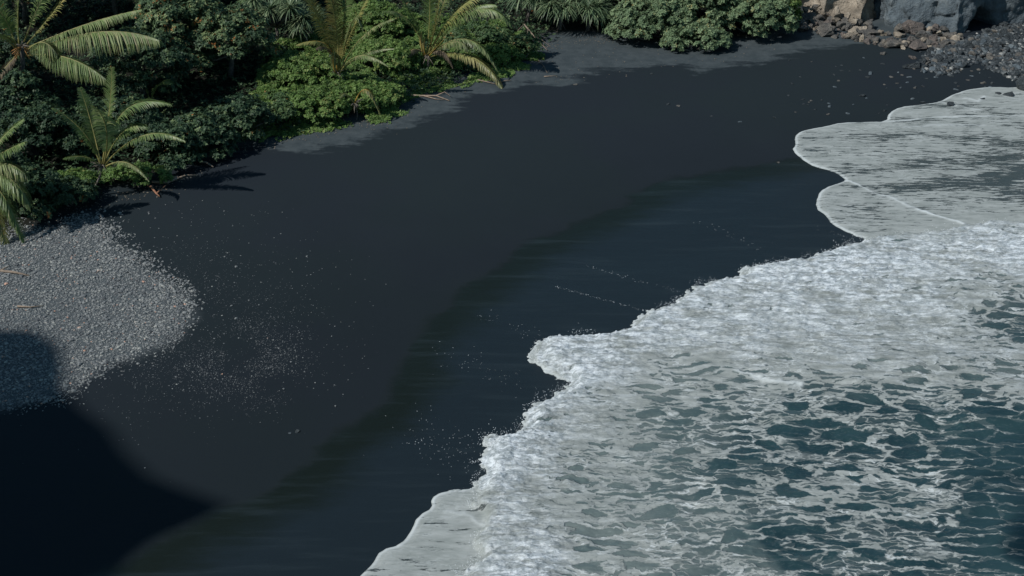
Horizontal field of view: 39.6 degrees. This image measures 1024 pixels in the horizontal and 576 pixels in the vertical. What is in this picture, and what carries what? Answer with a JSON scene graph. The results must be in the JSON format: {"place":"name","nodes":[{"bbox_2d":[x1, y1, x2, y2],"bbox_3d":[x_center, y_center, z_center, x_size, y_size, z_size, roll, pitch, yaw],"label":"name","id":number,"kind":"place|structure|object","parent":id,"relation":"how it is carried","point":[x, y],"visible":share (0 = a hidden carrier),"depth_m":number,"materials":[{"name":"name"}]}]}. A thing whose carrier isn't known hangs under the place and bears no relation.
{"place":"outdoors","nodes":[
{"label":"outdoors","id":0,"kind":"place"},
{"bbox_2d":[0,0,1023,575],"bbox_3d":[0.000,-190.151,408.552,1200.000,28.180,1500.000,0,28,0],"label":"sand","id":1,"kind":"structure","parent":0,"point":[468,236],"depth_m":74.40,"materials":[{"name":"sand"}]},
{"bbox_2d":[0,119,33,244],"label":"coconut palm","id":2,"kind":"object","parent":1,"relation":"on","point":[15,171],"visible":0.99,"depth_m":76.16,"materials":[{"name":"green plant"}]},
{"bbox_2d":[0,147,42,196],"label":"jungle shrub","id":3,"kind":"object","parent":1,"relation":"on","point":[19,160],"visible":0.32,"depth_m":79.37,"materials":[{"name":"green plant"}]},
{"bbox_2d":[0,0,42,23],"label":"broadleaf tree","id":4,"kind":"object","parent":1,"relation":"on","point":[24,12],"visible":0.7,"depth_m":99.03,"materials":[{"name":"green plant"}]},
{"bbox_2d":[0,30,58,73],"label":"broadleaf tree","id":5,"kind":"object","parent":1,"relation":"on","point":[34,63],"visible":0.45,"depth_m":89.30,"materials":[{"name":"green plant"}]},
{"bbox_2d":[0,64,63,136],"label":"jungle shrub","id":6,"kind":"object","parent":1,"relation":"on","point":[28,84],"visible":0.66,"depth_m":85.11,"materials":[{"name":"green plant"}]},
{"bbox_2d":[0,166,74,221],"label":"jungle shrub","id":7,"kind":"object","parent":1,"relation":"on","point":[47,182],"visible":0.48,"depth_m":78.80,"materials":[{"name":"green plant"}]},
{"bbox_2d":[0,100,93,158],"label":"jungle shrub","id":8,"kind":"object","parent":1,"relation":"on","point":[43,119],"visible":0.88,"depth_m":83.33,"materials":[{"name":"green plant"}]},
{"bbox_2d":[34,175,102,208],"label":"jungle shrub","id":9,"kind":"object","parent":1,"relation":"on","point":[83,190],"visible":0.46,"depth_m":80.62,"materials":[{"name":"green plant"}]},
{"bbox_2d":[52,167,101,185],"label":"shrub","id":10,"kind":"object","parent":1,"relation":"on","point":[82,173],"visible":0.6,"depth_m":82.20,"materials":[{"name":"green plant"}]},
{"bbox_2d":[0,0,163,91],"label":"coconut palm","id":11,"kind":"object","parent":1,"relation":"on","point":[51,47],"visible":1,"depth_m":85.94,"materials":[{"name":"green plant"}]},
{"bbox_2d":[59,93,166,148],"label":"jungle shrub","id":12,"kind":"object","parent":1,"relation":"on","point":[145,116],"visible":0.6,"depth_m":85.85,"materials":[{"name":"green plant"}]},
{"bbox_2d":[112,0,117,23],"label":"broadleaf tree","id":13,"kind":"object","parent":1,"relation":"on","point":[114,6],"visible":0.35,"depth_m":100.62,"materials":[{"name":"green plant"}]},
{"bbox_2d":[51,66,186,185],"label":"coconut palm","id":14,"kind":"object","parent":1,"relation":"on","point":[107,132],"visible":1,"depth_m":80.45,"materials":[{"name":"green plant"}]},
{"bbox_2d":[95,160,174,187],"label":"shrub","id":15,"kind":"object","parent":1,"relation":"on","point":[130,173],"visible":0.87,"depth_m":83.03,"materials":[{"name":"green plant"}]},
{"bbox_2d":[84,25,198,98],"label":"shrub","id":16,"kind":"object","parent":1,"relation":"on","point":[178,59],"visible":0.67,"depth_m":90.03,"materials":[{"name":"green plant"}]},
{"bbox_2d":[130,73,173,106],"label":"coconut palm","id":17,"kind":"object","parent":1,"relation":"on","point":[167,81],"visible":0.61,"depth_m":89.46,"materials":[{"name":"green plant"}]},
{"bbox_2d":[146,184,165,196],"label":"driftwood","id":18,"kind":"object","parent":1,"relation":"on","point":[152,188],"visible":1,"depth_m":82.50,"materials":[{"name":"wood"}]},
{"bbox_2d":[131,117,211,171],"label":"jungle shrub","id":19,"kind":"object","parent":1,"relation":"on","point":[191,138],"visible":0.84,"depth_m":85.03,"materials":[{"name":"green plant"}]},
{"bbox_2d":[130,0,236,73],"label":"broadleaf tree","id":20,"kind":"object","parent":1,"relation":"on","point":[162,12],"visible":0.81,"depth_m":92.69,"materials":[{"name":"green plant"}]},
{"bbox_2d":[0,200,372,467],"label":"gravel","id":21,"kind":"structure","parent":1,"relation":"on","point":[53,375],"depth_m":70.42,"materials":[{"name":"gravel"}]},
{"bbox_2d":[0,265,29,275],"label":"driftwood","id":22,"kind":"object","parent":21,"relation":"on","point":[7,271],"visible":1,"depth_m":73.69,"materials":[{"name":"wood"}]},
{"bbox_2d":[17,305,43,307],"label":"driftwood","id":23,"kind":"object","parent":21,"relation":"on","point":[28,306],"visible":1,"depth_m":70.54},
{"bbox_2d":[168,106,240,161],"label":"jungle shrub","id":24,"kind":"object","parent":1,"relation":"on","point":[221,133],"visible":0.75,"depth_m":86.48,"materials":[{"name":"green plant"}]},
{"bbox_2d":[177,1,284,77],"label":"broadleaf tree","id":25,"kind":"object","parent":1,"relation":"on","point":[247,18],"visible":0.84,"depth_m":93.54,"materials":[{"name":"green plant"}]},
{"bbox_2d":[202,92,279,139],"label":"jungle shrub","id":26,"kind":"object","parent":1,"relation":"on","point":[245,108],"visible":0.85,"depth_m":88.77,"materials":[{"name":"green plant"}]},
{"bbox_2d":[240,0,306,46],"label":"screw pine","id":27,"kind":"object","parent":1,"relation":"on","point":[287,6],"visible":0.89,"depth_m":98.60,"materials":[{"name":"green plant"}]},
{"bbox_2d":[250,88,300,127],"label":"beach shrub","id":28,"kind":"object","parent":1,"relation":"on","point":[280,100],"visible":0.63,"depth_m":90.95,"materials":[{"name":"green plant"}]},
{"bbox_2d":[253,52,348,87],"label":"beach shrub","id":29,"kind":"object","parent":1,"relation":"on","point":[303,64],"visible":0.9,"depth_m":94.73,"materials":[{"name":"green plant"}]},
{"bbox_2d":[282,4,329,50],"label":"screw pine","id":30,"kind":"object","parent":1,"relation":"on","point":[302,24],"visible":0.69,"depth_m":99.16,"materials":[{"name":"green plant"}]},
{"bbox_2d":[264,83,352,122],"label":"beach shrub","id":31,"kind":"object","parent":1,"relation":"on","point":[296,97],"visible":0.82,"depth_m":91.84,"materials":[{"name":"green plant"}]},
{"bbox_2d":[296,0,394,85],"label":"coconut palm","id":32,"kind":"object","parent":1,"relation":"on","point":[339,41],"visible":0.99,"depth_m":93.78,"materials":[{"name":"green plant"}]},
{"bbox_2d":[307,78,385,112],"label":"beach shrub","id":33,"kind":"object","parent":1,"relation":"on","point":[345,86],"visible":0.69,"depth_m":93.36,"materials":[{"name":"green plant"}]},
{"bbox_2d":[339,88,379,119],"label":"coconut palm","id":34,"kind":"object","parent":1,"relation":"on","point":[368,92],"visible":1,"depth_m":92.09,"materials":[{"name":"green plant"}]},
{"bbox_2d":[0,0,748,181],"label":"ground cover","id":35,"kind":"object","parent":1,"relation":"on","point":[224,65],"visible":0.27,"depth_m":97.56,"materials":[{"name":"green plant"}]},
{"bbox_2d":[336,0,414,38],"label":"beach shrub","id":36,"kind":"object","parent":1,"relation":"on","point":[374,9],"visible":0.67,"depth_m":102.75,"materials":[{"name":"green plant"}]},
{"bbox_2d":[346,77,406,106],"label":"beach shrub","id":37,"kind":"object","parent":1,"relation":"on","point":[389,89],"visible":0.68,"depth_m":94.24,"materials":[{"name":"green plant"}]},
{"bbox_2d":[346,37,422,74],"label":"beach shrub","id":38,"kind":"object","parent":1,"relation":"on","point":[369,44],"visible":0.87,"depth_m":98.76,"materials":[{"name":"green plant"}]},
{"bbox_2d":[238,7,545,142],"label":"beach creeper","id":39,"kind":"object","parent":1,"relation":"on","point":[390,111],"visible":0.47,"depth_m":98.88,"materials":[{"name":"green plant"}]},
{"bbox_2d":[27,31,771,247],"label":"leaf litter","id":40,"kind":"object","parent":1,"relation":"on","point":[295,139],"visible":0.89,"depth_m":88.85,"materials":[{"name":"plant"}]},
{"bbox_2d":[151,174,196,182],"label":"driftwood","id":41,"kind":"object","parent":40,"relation":"on","point":[177,178],"visible":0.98,"depth_m":84.32,"materials":[{"name":"wood"}]},
{"bbox_2d":[412,92,449,100],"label":"driftwood","id":42,"kind":"object","parent":1,"relation":"on","point":[428,96],"visible":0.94,"depth_m":96.67,"materials":[{"name":"wood"}]},
{"bbox_2d":[420,49,463,71],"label":"beach shrub","id":43,"kind":"object","parent":1,"relation":"on","point":[439,59],"visible":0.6,"depth_m":100.18,"materials":[{"name":"green plant"}]},
{"bbox_2d":[383,0,512,88],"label":"coconut palm","id":44,"kind":"object","parent":1,"relation":"on","point":[470,11],"visible":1,"depth_m":98.43,"materials":[{"name":"green plant"}]},
{"bbox_2d":[441,20,516,53],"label":"beach shrub","id":45,"kind":"object","parent":1,"relation":"on","point":[485,33],"visible":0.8,"depth_m":103.02,"materials":[{"name":"green plant"}]},
{"bbox_2d":[472,42,525,64],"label":"beach shrub","id":46,"kind":"object","parent":1,"relation":"on","point":[502,52],"visible":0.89,"depth_m":101.82,"materials":[{"name":"green plant"}]},
{"bbox_2d":[499,31,546,59],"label":"beach shrub","id":47,"kind":"object","parent":1,"relation":"on","point":[523,40],"visible":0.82,"depth_m":103.03,"materials":[{"name":"green plant"}]},
{"bbox_2d":[502,0,551,22],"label":"screw pine","id":48,"kind":"object","parent":1,"relation":"on","point":[530,5],"visible":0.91,"depth_m":107.48,"materials":[{"name":"green plant"}]},
{"bbox_2d":[518,24,547,51],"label":"driftwood","id":49,"kind":"object","parent":1,"relation":"on","point":[531,33],"visible":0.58,"depth_m":107.11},
{"bbox_2d":[531,0,589,32],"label":"screw pine","id":50,"kind":"object","parent":1,"relation":"on","point":[554,5],"visible":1,"depth_m":107.16,"materials":[{"name":"green plant"}]},
{"bbox_2d":[558,0,615,32],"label":"screw pine","id":51,"kind":"object","parent":1,"relation":"on","point":[592,9],"visible":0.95,"depth_m":107.12,"materials":[{"name":"green plant"}]},
{"bbox_2d":[598,0,643,21],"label":"silvery bush","id":52,"kind":"object","parent":1,"relation":"on","point":[611,2],"visible":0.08,"depth_m":110.35,"materials":[{"name":"green plant"}]},
{"bbox_2d":[602,0,698,40],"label":"silvery bush","id":53,"kind":"object","parent":1,"relation":"on","point":[628,22],"visible":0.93,"depth_m":105.60,"materials":[{"name":"green plant"}]},
{"bbox_2d":[658,19,732,50],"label":"silvery bush","id":54,"kind":"object","parent":1,"relation":"on","point":[712,35],"visible":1,"depth_m":104.93,"materials":[{"name":"green plant"}]},
{"bbox_2d":[649,0,759,33],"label":"silvery bush","id":55,"kind":"object","parent":1,"relation":"on","point":[715,19],"visible":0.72,"depth_m":105.81,"materials":[{"name":"green plant"}]},
{"bbox_2d":[710,0,799,37],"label":"silvery bush","id":56,"kind":"object","parent":1,"relation":"on","point":[782,10],"visible":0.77,"depth_m":106.26,"materials":[{"name":"green plant"}]},
{"bbox_2d":[762,0,802,20],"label":"green shrub","id":57,"kind":"object","parent":1,"relation":"on","point":[795,4],"visible":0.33,"depth_m":109.38,"materials":[{"name":"green plant"}]},
{"bbox_2d":[798,18,806,25],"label":"rubble stone","id":58,"kind":"object","parent":1,"relation":"on","point":[802,21],"visible":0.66,"depth_m":109.95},
{"bbox_2d":[799,23,807,31],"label":"rubble stone","id":59,"kind":"object","parent":1,"relation":"on","point":[802,28],"visible":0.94,"depth_m":109.36,"materials":[{"name":"stone"}]},
{"bbox_2d":[801,12,823,26],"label":"boulder","id":60,"kind":"object","parent":1,"relation":"on","point":[808,15],"visible":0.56,"depth_m":110.78,"materials":[{"name":"stone"}]},
{"bbox_2d":[816,14,825,20],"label":"rubble stone","id":61,"kind":"object","parent":60,"relation":"on","point":[820,17],"visible":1,"depth_m":110.56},
{"bbox_2d":[817,23,834,36],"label":"boulder","id":62,"kind":"object","parent":1,"relation":"on","point":[825,29],"visible":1,"depth_m":108.42,"materials":[{"name":"stone"}]},
{"bbox_2d":[831,6,840,19],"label":"boulder","id":63,"kind":"object","parent":1,"relation":"on","point":[836,12],"visible":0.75,"depth_m":110.33,"materials":[{"name":"stone"}]},
{"bbox_2d":[831,16,839,24],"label":"rubble stone","id":64,"kind":"object","parent":63,"relation":"on","point":[836,19],"visible":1,"depth_m":110.34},
{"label":"rubble stone","id":65,"kind":"object","parent":63,"relation":"on","visible":0},
{"bbox_2d":[824,19,833,24],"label":"rubble stone","id":66,"kind":"object","parent":65,"relation":"on","point":[829,21],"visible":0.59,"depth_m":110.02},
{"bbox_2d":[836,21,845,29],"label":"rubble stone","id":67,"kind":"object","parent":1,"relation":"on","point":[840,24],"visible":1,"depth_m":109.62,"materials":[{"name":"stone"}]},
{"bbox_2d":[808,0,876,22],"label":"rock outcrop","id":68,"kind":"object","parent":1,"relation":"on","point":[863,10],"visible":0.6,"depth_m":111.89,"materials":[{"name":"stone"}]},
{"bbox_2d":[802,6,808,12],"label":"rubble stone","id":69,"kind":"object","parent":68,"relation":"on","point":[805,9],"visible":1,"depth_m":111.85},
{"bbox_2d":[803,2,810,6],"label":"rubble stone","id":70,"kind":"object","parent":68,"relation":"on","point":[807,4],"visible":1,"depth_m":112.56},
{"bbox_2d":[811,4,817,11],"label":"rubble stone","id":71,"kind":"object","parent":68,"relation":"on","point":[814,6],"visible":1,"depth_m":112.02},
{"bbox_2d":[841,21,851,30],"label":"rubble stone","id":72,"kind":"object","parent":1,"relation":"on","point":[847,25],"visible":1,"depth_m":109.55,"materials":[{"name":"stone"}]},
{"bbox_2d":[842,32,851,38],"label":"rubble stone","id":73,"kind":"object","parent":1,"relation":"on","point":[847,35],"visible":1,"depth_m":108.05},
{"bbox_2d":[848,27,857,36],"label":"boulder","id":74,"kind":"object","parent":1,"relation":"on","point":[851,30],"visible":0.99,"depth_m":108.37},
{"bbox_2d":[848,18,857,24],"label":"rubble stone","id":75,"kind":"object","parent":1,"relation":"on","point":[853,21],"visible":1,"depth_m":110.07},
{"bbox_2d":[851,35,859,39],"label":"rubble stone","id":76,"kind":"object","parent":1,"relation":"on","point":[855,37],"visible":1,"depth_m":107.65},
{"bbox_2d":[859,34,864,41],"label":"stone","id":77,"kind":"object","parent":1,"relation":"on","point":[861,38],"visible":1,"depth_m":107.20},
{"bbox_2d":[847,28,879,34],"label":"boulder","id":78,"kind":"object","parent":1,"relation":"on","point":[872,31],"visible":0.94,"depth_m":108.64,"materials":[{"name":"stone"}]},
{"bbox_2d":[863,38,870,44],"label":"rubble stone","id":79,"kind":"object","parent":1,"relation":"on","point":[867,41],"visible":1,"depth_m":106.91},
{"bbox_2d":[865,19,872,27],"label":"rubble stone","id":80,"kind":"object","parent":1,"relation":"on","point":[867,22],"visible":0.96,"depth_m":109.81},
{"bbox_2d":[878,39,886,46],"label":"rubble stone","id":81,"kind":"object","parent":1,"relation":"on","point":[882,42],"visible":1,"depth_m":106.27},
{"bbox_2d":[883,39,905,47],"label":"boulder","id":82,"kind":"object","parent":1,"relation":"on","point":[892,43],"visible":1,"depth_m":105.84,"materials":[{"name":"stone"}]},
{"bbox_2d":[893,31,904,37],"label":"boulder","id":83,"kind":"object","parent":1,"relation":"on","point":[898,34],"visible":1,"depth_m":108.17,"materials":[{"name":"stone"}]},
{"bbox_2d":[902,24,909,32],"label":"rubble stone","id":84,"kind":"object","parent":1,"relation":"on","point":[906,28],"visible":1,"depth_m":108.75,"materials":[{"name":"stone"}]},
{"bbox_2d":[902,62,920,67],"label":"boulder","id":85,"kind":"object","parent":1,"relation":"on","point":[913,65],"visible":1,"depth_m":102.03,"materials":[{"name":"stone"}]},
{"bbox_2d":[902,19,924,34],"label":"boulder","id":86,"kind":"object","parent":1,"relation":"on","point":[914,26],"visible":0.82,"depth_m":108.72,"materials":[{"name":"stone"}]},
{"bbox_2d":[894,23,902,30],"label":"rubble stone","id":87,"kind":"object","parent":86,"relation":"on","point":[898,27],"visible":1,"depth_m":109.00,"materials":[{"name":"stone"}]},
{"bbox_2d":[909,39,926,50],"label":"boulder","id":88,"kind":"object","parent":1,"relation":"on","point":[918,44],"visible":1,"depth_m":105.51,"materials":[{"name":"stone"}]},
{"bbox_2d":[915,30,927,37],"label":"rubble stone","id":89,"kind":"object","parent":1,"relation":"on","point":[921,33],"visible":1,"depth_m":108.06,"materials":[{"name":"stone"}]},
{"bbox_2d":[926,39,933,44],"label":"rubble stone","id":90,"kind":"object","parent":1,"relation":"on","point":[928,41],"visible":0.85,"depth_m":106.31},
{"bbox_2d":[930,36,937,40],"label":"rubble stone","id":91,"kind":"object","parent":1,"relation":"on","point":[934,38],"visible":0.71,"depth_m":107.00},
{"bbox_2d":[939,39,949,44],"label":"rubble stone","id":92,"kind":"object","parent":1,"relation":"on","point":[944,42],"visible":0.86,"depth_m":106.33,"materials":[{"name":"stone"}]},
{"bbox_2d":[947,32,956,38],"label":"rubble stone","id":93,"kind":"object","parent":1,"relation":"on","point":[950,35],"visible":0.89,"depth_m":107.51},
{"bbox_2d":[950,34,960,39],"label":"rubble stone","id":94,"kind":"object","parent":1,"relation":"on","point":[956,37],"visible":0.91,"depth_m":107.11,"materials":[{"name":"stone"}]},
{"bbox_2d":[962,61,967,67],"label":"cobble","id":95,"kind":"object","parent":1,"relation":"on","point":[965,64],"visible":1,"depth_m":102.15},
{"bbox_2d":[916,23,1023,80],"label":"cobbles","id":96,"kind":"object","parent":1,"relation":"on","point":[990,66],"visible":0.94,"depth_m":103.98,"materials":[{"name":"stone"}]},
{"bbox_2d":[985,54,995,59],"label":"cobble","id":97,"kind":"object","parent":1,"relation":"on","point":[990,57],"visible":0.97,"depth_m":103.62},
{"bbox_2d":[999,29,1007,33],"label":"cobble","id":98,"kind":"object","parent":1,"relation":"on","point":[1004,31],"visible":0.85,"depth_m":107.93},
{"bbox_2d":[1002,91,1013,96],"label":"boulder","id":99,"kind":"object","parent":1,"relation":"on","point":[1010,94],"visible":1,"depth_m":96.85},
{"bbox_2d":[1012,64,1022,69],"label":"cobble","id":100,"kind":"object","parent":1,"relation":"on","point":[1016,66],"visible":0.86,"depth_m":101.09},
{"bbox_2d":[1015,77,1023,90],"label":"boulder","id":101,"kind":"object","parent":1,"relation":"on","point":[1019,83],"visible":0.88,"depth_m":97.81,"materials":[{"name":"stone"}]},
{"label":"stone","id":102,"kind":"object","parent":1,"relation":"on","visible":0},
{"bbox_2d":[939,26,948,31],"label":"rubble stone","id":103,"kind":"object","parent":102,"relation":"on","point":[943,28],"visible":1,"depth_m":108.48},
{"bbox_2d":[932,23,939,30],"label":"rubble stone","id":104,"kind":"object","parent":103,"relation":"on","point":[936,26],"visible":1,"depth_m":108.75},
{"bbox_2d":[361,87,1023,575],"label":"sea water","id":105,"kind":"structure","parent":0,"point":[853,409],"depth_m":61.45,"materials":[{"name":"liquid"}]},
{"bbox_2d":[402,222,833,466],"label":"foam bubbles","id":106,"kind":"object","parent":105,"relation":"on","point":[527,335],"visible":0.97,"depth_m":65.97,"materials":[{"name":"white"}]},
{"bbox_2d":[449,219,991,575],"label":"spray","id":107,"kind":"object","parent":105,"relation":"on","point":[569,385],"visible":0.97,"depth_m":62.17,"materials":[{"name":"white"}]},
{"bbox_2d":[874,0,1023,33],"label":"sea cliff","id":108,"kind":"structure","parent":0,"point":[957,16],"depth_m":109.61,"materials":[{"name":"stone"}]},
{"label":"boulder","id":109,"kind":"object","parent":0,"visible":0},
{"bbox_2d":[964,43,975,48],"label":"cobble","id":110,"kind":"object","parent":109,"relation":"on","point":[969,45],"visible":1,"depth_m":105.11,"materials":[{"name":"stone"}]},
{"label":"rubble stone","id":111,"kind":"object","parent":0,"visible":0},
{"bbox_2d":[844,12,850,18],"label":"rubble stone","id":112,"kind":"object","parent":111,"relation":"on","point":[847,14],"visible":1,"depth_m":110.74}
]}

